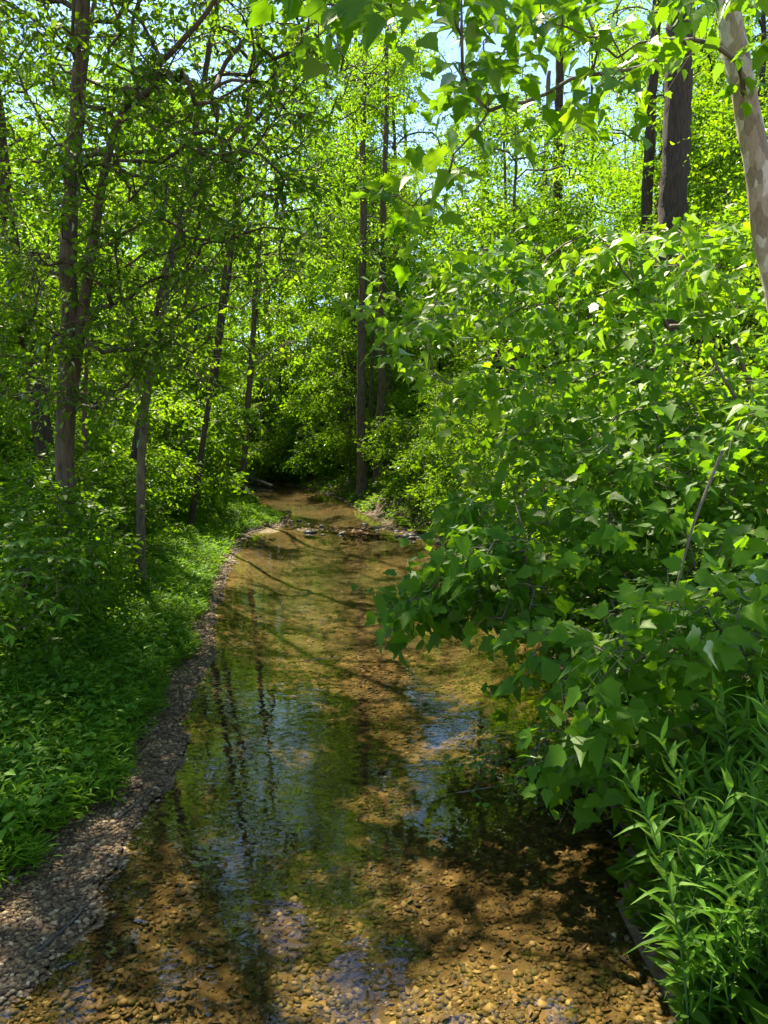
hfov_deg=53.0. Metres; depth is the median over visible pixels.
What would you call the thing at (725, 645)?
young sycamore
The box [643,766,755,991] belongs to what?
tall weed
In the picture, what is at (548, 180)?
forest tree
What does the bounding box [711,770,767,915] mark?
tall weed
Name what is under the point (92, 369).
forest tree
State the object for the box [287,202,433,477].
forest tree
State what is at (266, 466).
shrub
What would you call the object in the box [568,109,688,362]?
forest tree
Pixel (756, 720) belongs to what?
tall weed
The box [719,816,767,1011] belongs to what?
tall weed
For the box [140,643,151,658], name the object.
bank weed
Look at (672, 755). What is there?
tall weed
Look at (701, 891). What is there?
tall weed
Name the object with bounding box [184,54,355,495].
creekside tree
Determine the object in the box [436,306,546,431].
forest tree
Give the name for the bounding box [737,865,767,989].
tall weed
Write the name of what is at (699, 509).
bare vine
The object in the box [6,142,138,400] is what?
forest tree
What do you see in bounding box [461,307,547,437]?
forest tree
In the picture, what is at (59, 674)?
bank weed
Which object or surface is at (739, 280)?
forest tree
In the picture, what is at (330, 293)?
forest tree
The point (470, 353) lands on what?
forest tree
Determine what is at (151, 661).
bank weed
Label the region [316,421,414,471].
shrub
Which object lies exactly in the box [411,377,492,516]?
forest tree
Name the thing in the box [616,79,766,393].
forest tree
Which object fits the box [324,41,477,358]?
forest tree
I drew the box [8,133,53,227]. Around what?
forest tree
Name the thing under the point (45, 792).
bank weed
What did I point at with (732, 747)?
tall weed
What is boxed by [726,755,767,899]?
tall weed
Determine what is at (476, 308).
forest tree
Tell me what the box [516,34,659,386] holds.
slender tree
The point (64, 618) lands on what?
walnut sapling
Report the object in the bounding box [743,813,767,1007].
tall weed
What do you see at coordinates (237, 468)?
shrub
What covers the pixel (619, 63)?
forest tree
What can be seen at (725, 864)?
tall weed
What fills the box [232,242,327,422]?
forest tree
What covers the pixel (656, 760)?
shrub
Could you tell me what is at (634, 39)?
slender tree
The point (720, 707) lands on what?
tall weed
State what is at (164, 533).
shrub
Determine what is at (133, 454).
creekside tree
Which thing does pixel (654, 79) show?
straight tree
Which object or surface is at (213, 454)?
shrub
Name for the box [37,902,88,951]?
stick
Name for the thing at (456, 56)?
sky
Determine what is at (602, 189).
forest tree
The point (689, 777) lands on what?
tall weed
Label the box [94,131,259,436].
forest tree
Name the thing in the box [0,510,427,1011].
gravel
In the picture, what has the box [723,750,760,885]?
tall weed
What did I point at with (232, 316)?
forest tree
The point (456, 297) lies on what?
forest tree
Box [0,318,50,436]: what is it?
forest tree
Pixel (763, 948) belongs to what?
tall weed
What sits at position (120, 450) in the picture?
forest tree
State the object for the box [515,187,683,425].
forest tree
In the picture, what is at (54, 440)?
shrub
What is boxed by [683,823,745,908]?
tall weed
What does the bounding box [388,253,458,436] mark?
forest tree
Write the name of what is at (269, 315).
slender tree
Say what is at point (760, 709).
tall weed
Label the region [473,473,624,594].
shrub
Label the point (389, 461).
shrub
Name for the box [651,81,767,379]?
forest tree
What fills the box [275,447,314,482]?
shrub
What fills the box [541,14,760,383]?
forest tree
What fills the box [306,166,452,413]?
forest tree
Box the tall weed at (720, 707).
[696,669,763,826]
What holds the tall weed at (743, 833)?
on the ground at (250, 557)
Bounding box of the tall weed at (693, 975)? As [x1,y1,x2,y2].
[655,908,717,1023]
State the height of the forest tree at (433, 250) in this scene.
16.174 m
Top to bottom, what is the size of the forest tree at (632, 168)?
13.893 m
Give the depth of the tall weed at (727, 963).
3.84 m
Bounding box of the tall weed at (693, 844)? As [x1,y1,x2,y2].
[675,813,737,933]
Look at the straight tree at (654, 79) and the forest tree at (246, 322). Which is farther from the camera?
the forest tree at (246, 322)
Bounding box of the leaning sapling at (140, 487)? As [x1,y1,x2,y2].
[91,103,348,588]
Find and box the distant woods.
[9,61,641,418]
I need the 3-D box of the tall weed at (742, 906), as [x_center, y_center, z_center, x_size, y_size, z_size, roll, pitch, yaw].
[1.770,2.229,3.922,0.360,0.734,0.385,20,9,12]
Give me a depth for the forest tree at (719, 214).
41.65 m
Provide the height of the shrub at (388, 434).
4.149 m
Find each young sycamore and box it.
[316,203,767,550]
[351,355,767,670]
[481,509,767,849]
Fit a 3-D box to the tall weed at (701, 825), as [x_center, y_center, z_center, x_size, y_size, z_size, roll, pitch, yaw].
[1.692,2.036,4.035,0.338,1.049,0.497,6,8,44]
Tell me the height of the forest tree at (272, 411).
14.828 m
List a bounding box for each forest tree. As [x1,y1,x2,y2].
[0,16,58,438]
[0,27,142,397]
[0,103,151,465]
[0,161,91,434]
[0,163,203,526]
[0,175,120,464]
[0,239,118,465]
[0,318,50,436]
[3,88,112,382]
[3,367,29,434]
[5,150,47,417]
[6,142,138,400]
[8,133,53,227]
[26,240,210,447]
[28,55,193,385]
[52,154,210,434]
[78,206,194,437]
[88,49,246,430]
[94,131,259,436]
[98,63,266,402]
[109,62,250,357]
[120,169,278,457]
[122,234,240,448]
[131,229,248,418]
[198,174,275,413]
[207,247,336,464]
[214,250,301,474]
[217,235,321,436]
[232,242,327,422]
[237,0,440,429]
[237,31,451,434]
[237,233,337,418]
[237,243,339,446]
[247,132,417,466]
[265,135,417,407]
[274,261,415,479]
[279,399,320,457]
[281,394,317,426]
[284,189,407,368]
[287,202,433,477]
[295,152,419,394]
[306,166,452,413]
[317,15,483,395]
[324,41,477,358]
[325,165,449,421]
[326,244,437,418]
[377,273,484,439]
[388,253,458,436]
[394,253,467,428]
[403,95,630,475]
[403,261,472,398]
[406,239,472,376]
[410,93,652,491]
[410,275,508,451]
[411,249,495,411]
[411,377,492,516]
[416,212,594,436]
[416,328,524,484]
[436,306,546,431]
[441,306,519,419]
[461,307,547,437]
[482,165,635,436]
[482,226,587,392]
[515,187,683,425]
[524,156,692,372]
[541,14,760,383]
[542,0,714,242]
[542,269,652,410]
[545,223,651,382]
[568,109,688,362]
[569,200,734,402]
[570,9,759,344]
[575,138,691,350]
[597,65,740,373]
[600,0,767,374]
[601,119,761,393]
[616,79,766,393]
[616,125,746,375]
[627,0,767,390]
[638,194,743,369]
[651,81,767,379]
[670,72,767,477]
[683,138,767,385]
[688,122,759,376]
[688,188,747,367]
[694,181,744,344]
[696,155,763,375]
[705,125,767,376]
[709,0,767,363]
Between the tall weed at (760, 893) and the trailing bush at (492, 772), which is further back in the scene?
the trailing bush at (492, 772)
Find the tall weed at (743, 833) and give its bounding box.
[720,786,757,867]
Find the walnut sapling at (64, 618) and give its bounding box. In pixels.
[0,504,107,647]
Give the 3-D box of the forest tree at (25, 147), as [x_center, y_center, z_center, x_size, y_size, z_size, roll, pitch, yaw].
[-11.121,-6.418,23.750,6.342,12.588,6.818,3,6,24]
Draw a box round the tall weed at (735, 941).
[670,904,767,1023]
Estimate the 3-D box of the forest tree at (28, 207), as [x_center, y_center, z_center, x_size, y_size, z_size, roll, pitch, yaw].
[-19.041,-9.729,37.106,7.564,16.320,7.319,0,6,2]
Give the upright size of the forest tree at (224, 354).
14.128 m
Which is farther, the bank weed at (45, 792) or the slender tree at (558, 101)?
the slender tree at (558, 101)
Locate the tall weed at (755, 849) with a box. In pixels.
[725,763,767,959]
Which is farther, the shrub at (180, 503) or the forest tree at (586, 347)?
the forest tree at (586, 347)
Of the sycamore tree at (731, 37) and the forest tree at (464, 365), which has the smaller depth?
the sycamore tree at (731, 37)
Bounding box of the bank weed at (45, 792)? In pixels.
[31,776,52,814]
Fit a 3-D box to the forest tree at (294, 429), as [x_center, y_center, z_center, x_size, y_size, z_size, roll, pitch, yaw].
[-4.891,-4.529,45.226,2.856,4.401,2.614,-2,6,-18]
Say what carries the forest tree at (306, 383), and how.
on the ground at (250, 557)
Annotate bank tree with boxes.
[289,3,459,498]
[304,0,467,485]
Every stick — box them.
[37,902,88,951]
[114,785,153,819]
[288,657,337,663]
[443,785,498,796]
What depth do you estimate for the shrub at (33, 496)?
10.60 m
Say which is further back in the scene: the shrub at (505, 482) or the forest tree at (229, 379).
the forest tree at (229, 379)
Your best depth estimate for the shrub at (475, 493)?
14.54 m
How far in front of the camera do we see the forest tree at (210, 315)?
37.55 m
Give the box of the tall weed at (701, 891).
[664,841,716,997]
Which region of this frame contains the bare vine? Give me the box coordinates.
[624,451,722,672]
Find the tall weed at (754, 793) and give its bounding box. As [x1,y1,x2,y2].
[714,757,767,958]
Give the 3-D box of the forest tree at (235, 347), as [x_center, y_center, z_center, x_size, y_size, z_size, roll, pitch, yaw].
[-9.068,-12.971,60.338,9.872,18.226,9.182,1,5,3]
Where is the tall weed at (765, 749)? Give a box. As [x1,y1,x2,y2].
[733,734,767,868]
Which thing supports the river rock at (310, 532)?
on the ground at (250, 557)
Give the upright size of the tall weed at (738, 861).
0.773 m
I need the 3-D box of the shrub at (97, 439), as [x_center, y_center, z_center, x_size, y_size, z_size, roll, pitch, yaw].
[-7.357,-0.874,19.774,4.157,3.543,4.157,2,5,37]
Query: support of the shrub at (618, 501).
on the ground at (250, 557)
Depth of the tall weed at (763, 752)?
4.42 m
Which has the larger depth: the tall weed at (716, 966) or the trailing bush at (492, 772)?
the trailing bush at (492, 772)
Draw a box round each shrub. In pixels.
[0,402,156,471]
[0,422,34,466]
[0,435,134,549]
[0,436,174,557]
[0,454,33,499]
[0,460,145,638]
[0,501,142,631]
[0,520,119,667]
[5,541,150,596]
[17,415,183,528]
[26,421,82,462]
[50,377,192,444]
[54,367,273,514]
[75,432,206,526]
[85,494,185,548]
[118,453,211,520]
[153,475,225,521]
[162,442,223,468]
[163,413,262,468]
[189,438,249,481]
[190,399,252,439]
[215,416,288,468]
[239,432,292,481]
[247,435,302,481]
[267,418,326,455]
[273,394,355,459]
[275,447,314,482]
[277,430,352,483]
[294,370,413,431]
[309,454,342,475]
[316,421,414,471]
[333,432,387,484]
[339,427,412,475]
[354,404,466,495]
[387,428,472,504]
[392,458,506,518]
[406,408,592,549]
[458,357,729,538]
[473,456,560,484]
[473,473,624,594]
[513,531,756,738]
[574,473,693,514]
[587,363,767,608]
[592,331,767,537]
[627,680,767,852]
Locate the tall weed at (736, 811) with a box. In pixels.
[708,784,750,865]
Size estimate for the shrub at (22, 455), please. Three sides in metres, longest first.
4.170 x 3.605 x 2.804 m
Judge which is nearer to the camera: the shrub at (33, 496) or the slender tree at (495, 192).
the shrub at (33, 496)
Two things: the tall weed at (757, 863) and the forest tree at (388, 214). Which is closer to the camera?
the tall weed at (757, 863)
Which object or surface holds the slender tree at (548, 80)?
on the ground at (250, 557)
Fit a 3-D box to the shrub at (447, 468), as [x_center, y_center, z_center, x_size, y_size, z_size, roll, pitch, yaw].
[2.685,-0.339,17.020,4.110,3.883,3.421,-3,6,-24]
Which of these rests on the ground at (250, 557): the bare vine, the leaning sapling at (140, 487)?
the leaning sapling at (140, 487)
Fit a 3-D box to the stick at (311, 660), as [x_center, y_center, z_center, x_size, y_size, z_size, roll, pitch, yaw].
[-0.939,1.954,10.152,0.667,0.105,0.030,0,6,4]
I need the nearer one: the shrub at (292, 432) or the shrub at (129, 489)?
the shrub at (129, 489)
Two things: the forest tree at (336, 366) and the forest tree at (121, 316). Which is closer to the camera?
the forest tree at (121, 316)
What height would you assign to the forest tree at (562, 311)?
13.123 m
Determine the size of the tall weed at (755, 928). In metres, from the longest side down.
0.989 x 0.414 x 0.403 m
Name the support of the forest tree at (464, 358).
on the ground at (250, 557)
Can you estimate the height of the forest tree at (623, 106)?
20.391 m
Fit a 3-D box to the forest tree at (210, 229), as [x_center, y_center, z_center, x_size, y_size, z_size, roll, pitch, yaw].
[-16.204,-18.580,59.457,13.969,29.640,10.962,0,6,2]
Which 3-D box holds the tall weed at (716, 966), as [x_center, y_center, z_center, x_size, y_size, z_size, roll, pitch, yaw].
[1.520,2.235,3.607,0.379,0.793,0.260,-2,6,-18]
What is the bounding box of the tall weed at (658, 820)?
[610,744,692,931]
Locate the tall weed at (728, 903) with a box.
[672,859,756,1000]
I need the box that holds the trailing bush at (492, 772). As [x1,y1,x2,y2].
[451,689,628,818]
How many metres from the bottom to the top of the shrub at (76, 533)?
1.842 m
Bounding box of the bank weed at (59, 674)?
[54,663,66,698]
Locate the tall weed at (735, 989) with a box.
[705,848,767,1023]
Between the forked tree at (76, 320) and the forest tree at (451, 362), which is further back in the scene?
the forest tree at (451, 362)
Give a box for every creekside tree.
[32,0,360,527]
[82,0,413,530]
[131,0,374,489]
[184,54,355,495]
[268,6,435,425]
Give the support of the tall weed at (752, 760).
on the ground at (250, 557)
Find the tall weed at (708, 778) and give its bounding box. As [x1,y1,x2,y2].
[692,738,754,876]
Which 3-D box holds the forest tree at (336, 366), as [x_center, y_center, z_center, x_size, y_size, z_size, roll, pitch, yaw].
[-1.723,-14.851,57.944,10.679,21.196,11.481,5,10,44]
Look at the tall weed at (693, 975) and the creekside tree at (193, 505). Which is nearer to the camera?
the tall weed at (693, 975)
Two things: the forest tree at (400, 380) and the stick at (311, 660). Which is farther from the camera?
the forest tree at (400, 380)
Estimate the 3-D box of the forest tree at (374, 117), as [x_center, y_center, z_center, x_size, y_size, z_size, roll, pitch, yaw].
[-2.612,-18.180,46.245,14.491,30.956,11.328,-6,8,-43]
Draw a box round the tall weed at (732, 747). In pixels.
[708,732,745,792]
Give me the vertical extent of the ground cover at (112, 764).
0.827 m
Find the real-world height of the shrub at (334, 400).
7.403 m
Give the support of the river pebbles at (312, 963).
on the ground at (250, 557)
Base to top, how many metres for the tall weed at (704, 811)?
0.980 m
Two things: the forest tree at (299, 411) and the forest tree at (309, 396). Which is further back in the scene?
the forest tree at (299, 411)
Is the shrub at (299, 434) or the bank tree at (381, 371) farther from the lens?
the shrub at (299, 434)
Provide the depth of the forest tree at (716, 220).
40.16 m
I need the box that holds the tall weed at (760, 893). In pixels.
[725,863,767,992]
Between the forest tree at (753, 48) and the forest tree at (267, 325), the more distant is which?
the forest tree at (267, 325)
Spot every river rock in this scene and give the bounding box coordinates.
[303,530,317,534]
[399,533,409,537]
[408,536,416,540]
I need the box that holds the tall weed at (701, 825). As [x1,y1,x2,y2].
[668,809,737,955]
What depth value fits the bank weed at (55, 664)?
8.00 m
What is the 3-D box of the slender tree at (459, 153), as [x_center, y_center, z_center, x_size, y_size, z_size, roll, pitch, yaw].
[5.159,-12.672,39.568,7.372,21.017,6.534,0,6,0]
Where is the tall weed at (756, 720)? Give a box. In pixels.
[749,696,767,822]
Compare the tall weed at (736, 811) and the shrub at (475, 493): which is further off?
the shrub at (475, 493)
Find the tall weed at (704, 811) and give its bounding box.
[673,797,732,946]
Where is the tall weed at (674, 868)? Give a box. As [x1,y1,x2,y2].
[648,856,710,978]
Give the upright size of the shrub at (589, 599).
2.218 m
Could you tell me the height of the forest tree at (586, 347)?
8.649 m
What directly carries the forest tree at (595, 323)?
on the ground at (250, 557)
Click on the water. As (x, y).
(306, 506)
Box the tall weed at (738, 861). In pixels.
[715,837,757,932]
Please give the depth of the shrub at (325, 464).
42.08 m
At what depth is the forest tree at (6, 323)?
27.82 m
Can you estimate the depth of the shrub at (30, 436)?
21.26 m
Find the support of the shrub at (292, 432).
on the ground at (250, 557)
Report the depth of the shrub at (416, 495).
20.75 m
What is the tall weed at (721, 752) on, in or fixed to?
on the ground at (250, 557)
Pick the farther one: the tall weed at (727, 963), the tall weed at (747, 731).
the tall weed at (747, 731)
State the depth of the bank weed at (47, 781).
5.87 m
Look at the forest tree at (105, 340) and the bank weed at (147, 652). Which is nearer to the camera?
the bank weed at (147, 652)
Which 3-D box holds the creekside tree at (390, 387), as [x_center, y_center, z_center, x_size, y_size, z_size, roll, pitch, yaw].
[-1.347,-12.771,36.587,8.327,22.273,7.311,0,6,0]
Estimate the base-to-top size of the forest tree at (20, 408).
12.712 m
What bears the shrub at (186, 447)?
on the ground at (250, 557)
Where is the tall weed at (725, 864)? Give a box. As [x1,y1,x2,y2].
[712,838,747,937]
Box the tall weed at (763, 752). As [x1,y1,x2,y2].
[743,695,767,825]
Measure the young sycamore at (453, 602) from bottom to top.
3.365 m
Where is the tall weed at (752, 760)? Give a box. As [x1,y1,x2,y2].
[723,743,767,837]
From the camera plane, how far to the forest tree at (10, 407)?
15.87 m
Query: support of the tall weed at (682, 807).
on the ground at (250, 557)
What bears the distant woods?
on the ground at (250, 557)
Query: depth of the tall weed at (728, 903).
3.62 m
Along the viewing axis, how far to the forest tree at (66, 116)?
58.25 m
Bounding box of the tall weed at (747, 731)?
[686,705,759,814]
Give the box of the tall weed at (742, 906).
[721,887,764,971]
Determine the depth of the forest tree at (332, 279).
49.28 m
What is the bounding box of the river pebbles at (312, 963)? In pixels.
[0,499,743,1023]
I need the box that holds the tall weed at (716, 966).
[675,900,739,1023]
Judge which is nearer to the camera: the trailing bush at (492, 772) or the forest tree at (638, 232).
the trailing bush at (492, 772)
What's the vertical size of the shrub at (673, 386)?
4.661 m
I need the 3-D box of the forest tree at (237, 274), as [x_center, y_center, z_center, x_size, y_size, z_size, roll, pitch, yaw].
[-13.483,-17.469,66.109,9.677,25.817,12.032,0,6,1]
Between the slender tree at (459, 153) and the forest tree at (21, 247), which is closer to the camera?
the forest tree at (21, 247)
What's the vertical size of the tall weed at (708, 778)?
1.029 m
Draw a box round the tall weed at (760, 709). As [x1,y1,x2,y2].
[736,672,767,832]
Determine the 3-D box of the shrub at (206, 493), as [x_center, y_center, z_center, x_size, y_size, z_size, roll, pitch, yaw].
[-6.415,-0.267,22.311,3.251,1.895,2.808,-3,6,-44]
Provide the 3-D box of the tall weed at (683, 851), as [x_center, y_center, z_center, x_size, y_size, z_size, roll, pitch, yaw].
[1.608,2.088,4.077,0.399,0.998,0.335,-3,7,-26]
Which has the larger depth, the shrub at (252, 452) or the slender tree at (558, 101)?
the shrub at (252, 452)
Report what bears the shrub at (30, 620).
on the ground at (250, 557)
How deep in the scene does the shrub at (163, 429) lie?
40.82 m
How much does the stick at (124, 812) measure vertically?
0.021 m
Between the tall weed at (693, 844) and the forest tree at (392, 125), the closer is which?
the tall weed at (693, 844)
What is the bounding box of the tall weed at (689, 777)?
[673,742,735,916]
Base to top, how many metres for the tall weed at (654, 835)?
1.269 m
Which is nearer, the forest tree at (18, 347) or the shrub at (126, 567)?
the shrub at (126, 567)
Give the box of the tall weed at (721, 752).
[708,739,723,796]
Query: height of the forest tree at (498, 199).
13.401 m
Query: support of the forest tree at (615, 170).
on the ground at (250, 557)
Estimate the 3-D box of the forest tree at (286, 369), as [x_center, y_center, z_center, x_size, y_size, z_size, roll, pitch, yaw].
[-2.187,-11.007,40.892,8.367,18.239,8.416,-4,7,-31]
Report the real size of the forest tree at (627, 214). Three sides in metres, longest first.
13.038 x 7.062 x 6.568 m
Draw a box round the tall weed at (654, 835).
[621,790,735,1023]
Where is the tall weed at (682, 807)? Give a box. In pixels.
[663,770,716,901]
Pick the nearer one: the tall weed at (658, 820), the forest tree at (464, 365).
the tall weed at (658, 820)
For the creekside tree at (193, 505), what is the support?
on the ground at (250, 557)
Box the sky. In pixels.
[0,0,767,419]
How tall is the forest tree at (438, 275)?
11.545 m
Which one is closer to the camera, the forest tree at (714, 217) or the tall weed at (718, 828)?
the tall weed at (718, 828)
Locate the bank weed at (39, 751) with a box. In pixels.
[18,716,50,783]
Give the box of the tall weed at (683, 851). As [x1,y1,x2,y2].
[653,814,721,956]
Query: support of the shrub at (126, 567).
on the ground at (250, 557)
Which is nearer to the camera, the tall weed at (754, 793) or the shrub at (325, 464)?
the tall weed at (754, 793)
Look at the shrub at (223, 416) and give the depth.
57.45 m
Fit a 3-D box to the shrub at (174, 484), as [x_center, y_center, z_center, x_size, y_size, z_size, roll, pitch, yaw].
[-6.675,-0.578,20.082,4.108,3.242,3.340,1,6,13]
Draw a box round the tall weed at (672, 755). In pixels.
[647,717,738,902]
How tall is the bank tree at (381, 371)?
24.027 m
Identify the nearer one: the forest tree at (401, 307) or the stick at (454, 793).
the stick at (454, 793)
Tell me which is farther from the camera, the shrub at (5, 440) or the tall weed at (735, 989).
the shrub at (5, 440)
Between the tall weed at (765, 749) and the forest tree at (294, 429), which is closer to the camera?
the tall weed at (765, 749)
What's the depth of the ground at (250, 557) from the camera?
6.52 m
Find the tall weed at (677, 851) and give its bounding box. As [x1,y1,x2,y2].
[665,811,716,924]
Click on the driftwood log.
(259, 480)
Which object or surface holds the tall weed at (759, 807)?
on the ground at (250, 557)
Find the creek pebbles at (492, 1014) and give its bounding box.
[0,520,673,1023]
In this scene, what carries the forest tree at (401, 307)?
on the ground at (250, 557)
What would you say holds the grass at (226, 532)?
on the ground at (250, 557)
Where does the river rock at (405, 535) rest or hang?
on the ground at (250, 557)
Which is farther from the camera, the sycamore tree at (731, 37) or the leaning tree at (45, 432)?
the leaning tree at (45, 432)
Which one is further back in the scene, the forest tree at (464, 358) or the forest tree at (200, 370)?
the forest tree at (464, 358)
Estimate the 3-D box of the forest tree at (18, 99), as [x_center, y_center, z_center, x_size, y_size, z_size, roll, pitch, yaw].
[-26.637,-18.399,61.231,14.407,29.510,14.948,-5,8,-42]
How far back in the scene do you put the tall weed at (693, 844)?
4.08 m
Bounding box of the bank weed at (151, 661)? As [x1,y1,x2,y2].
[140,640,160,676]
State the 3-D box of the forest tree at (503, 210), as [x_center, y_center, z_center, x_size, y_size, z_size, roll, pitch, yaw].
[3.985,-5.537,22.140,6.927,11.092,6.606,-5,8,-40]
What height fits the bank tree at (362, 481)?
25.039 m
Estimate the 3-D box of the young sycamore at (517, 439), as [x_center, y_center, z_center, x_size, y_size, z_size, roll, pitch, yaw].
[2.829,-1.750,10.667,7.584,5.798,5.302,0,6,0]
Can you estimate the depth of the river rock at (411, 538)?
21.83 m
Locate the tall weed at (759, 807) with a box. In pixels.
[733,787,767,866]
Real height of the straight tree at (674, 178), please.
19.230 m
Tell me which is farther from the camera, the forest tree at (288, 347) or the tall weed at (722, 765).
the forest tree at (288, 347)
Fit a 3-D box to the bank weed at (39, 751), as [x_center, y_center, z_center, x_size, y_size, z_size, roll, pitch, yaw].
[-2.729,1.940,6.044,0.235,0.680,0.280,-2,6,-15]
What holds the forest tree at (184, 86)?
on the ground at (250, 557)
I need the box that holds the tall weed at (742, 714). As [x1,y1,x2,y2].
[711,690,767,821]
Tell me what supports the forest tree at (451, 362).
on the ground at (250, 557)
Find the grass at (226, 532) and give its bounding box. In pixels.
[2,487,286,614]
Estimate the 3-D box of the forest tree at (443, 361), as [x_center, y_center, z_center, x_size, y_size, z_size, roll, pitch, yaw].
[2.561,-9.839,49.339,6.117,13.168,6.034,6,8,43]
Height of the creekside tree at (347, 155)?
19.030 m
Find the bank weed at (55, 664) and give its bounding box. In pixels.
[48,646,59,683]
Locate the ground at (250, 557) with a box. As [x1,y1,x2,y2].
[0,449,766,1023]
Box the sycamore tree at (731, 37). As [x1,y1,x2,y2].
[223,0,767,312]
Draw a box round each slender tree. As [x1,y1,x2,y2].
[227,224,302,435]
[412,50,545,445]
[423,79,535,389]
[465,70,604,392]
[485,0,649,422]
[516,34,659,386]
[583,16,716,370]
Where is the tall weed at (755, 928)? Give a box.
[701,869,767,1023]
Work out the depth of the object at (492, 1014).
5.22 m
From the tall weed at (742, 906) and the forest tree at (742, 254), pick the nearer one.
the tall weed at (742, 906)
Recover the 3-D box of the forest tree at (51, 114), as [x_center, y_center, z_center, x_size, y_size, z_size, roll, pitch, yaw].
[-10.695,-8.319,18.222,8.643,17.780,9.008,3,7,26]
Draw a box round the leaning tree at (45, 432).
[0,0,150,515]
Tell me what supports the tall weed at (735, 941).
on the ground at (250, 557)
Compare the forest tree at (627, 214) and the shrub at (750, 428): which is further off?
the forest tree at (627, 214)
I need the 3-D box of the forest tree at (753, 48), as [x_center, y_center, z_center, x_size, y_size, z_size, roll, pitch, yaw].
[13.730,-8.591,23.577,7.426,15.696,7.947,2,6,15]
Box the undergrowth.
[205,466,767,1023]
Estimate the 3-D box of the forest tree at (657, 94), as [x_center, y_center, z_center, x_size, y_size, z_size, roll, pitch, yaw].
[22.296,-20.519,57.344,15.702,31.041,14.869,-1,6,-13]
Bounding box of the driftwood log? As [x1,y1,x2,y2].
[246,458,273,487]
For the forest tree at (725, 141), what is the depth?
15.72 m
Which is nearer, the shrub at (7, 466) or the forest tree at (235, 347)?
the shrub at (7, 466)
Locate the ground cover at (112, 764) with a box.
[0,546,218,898]
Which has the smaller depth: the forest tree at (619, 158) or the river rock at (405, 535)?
the river rock at (405, 535)
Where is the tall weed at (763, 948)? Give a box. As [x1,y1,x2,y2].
[742,867,767,979]
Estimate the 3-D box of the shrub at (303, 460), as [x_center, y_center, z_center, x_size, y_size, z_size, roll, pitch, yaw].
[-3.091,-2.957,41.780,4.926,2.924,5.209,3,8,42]
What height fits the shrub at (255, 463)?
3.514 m
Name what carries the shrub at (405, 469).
on the ground at (250, 557)
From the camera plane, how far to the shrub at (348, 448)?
34.84 m
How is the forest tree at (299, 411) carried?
on the ground at (250, 557)
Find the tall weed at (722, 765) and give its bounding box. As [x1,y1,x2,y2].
[708,737,766,876]
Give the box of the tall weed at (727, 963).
[674,869,754,999]
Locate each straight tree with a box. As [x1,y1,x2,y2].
[581,0,724,400]
[652,1,694,392]
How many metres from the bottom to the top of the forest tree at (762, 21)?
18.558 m
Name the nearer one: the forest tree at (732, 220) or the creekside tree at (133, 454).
the creekside tree at (133, 454)
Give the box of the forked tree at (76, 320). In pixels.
[0,0,427,536]
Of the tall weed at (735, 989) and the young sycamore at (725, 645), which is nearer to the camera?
the tall weed at (735, 989)
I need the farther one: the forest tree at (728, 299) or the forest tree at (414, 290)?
the forest tree at (414, 290)
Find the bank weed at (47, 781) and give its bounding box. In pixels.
[36,770,60,802]
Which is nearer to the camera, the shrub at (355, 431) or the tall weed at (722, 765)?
the tall weed at (722, 765)
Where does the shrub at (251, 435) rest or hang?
on the ground at (250, 557)
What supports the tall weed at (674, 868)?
on the ground at (250, 557)
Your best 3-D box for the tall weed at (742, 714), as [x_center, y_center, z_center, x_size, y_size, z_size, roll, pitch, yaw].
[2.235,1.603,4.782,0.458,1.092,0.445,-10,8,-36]
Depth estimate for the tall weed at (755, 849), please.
3.89 m
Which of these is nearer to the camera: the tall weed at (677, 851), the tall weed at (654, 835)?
the tall weed at (654, 835)

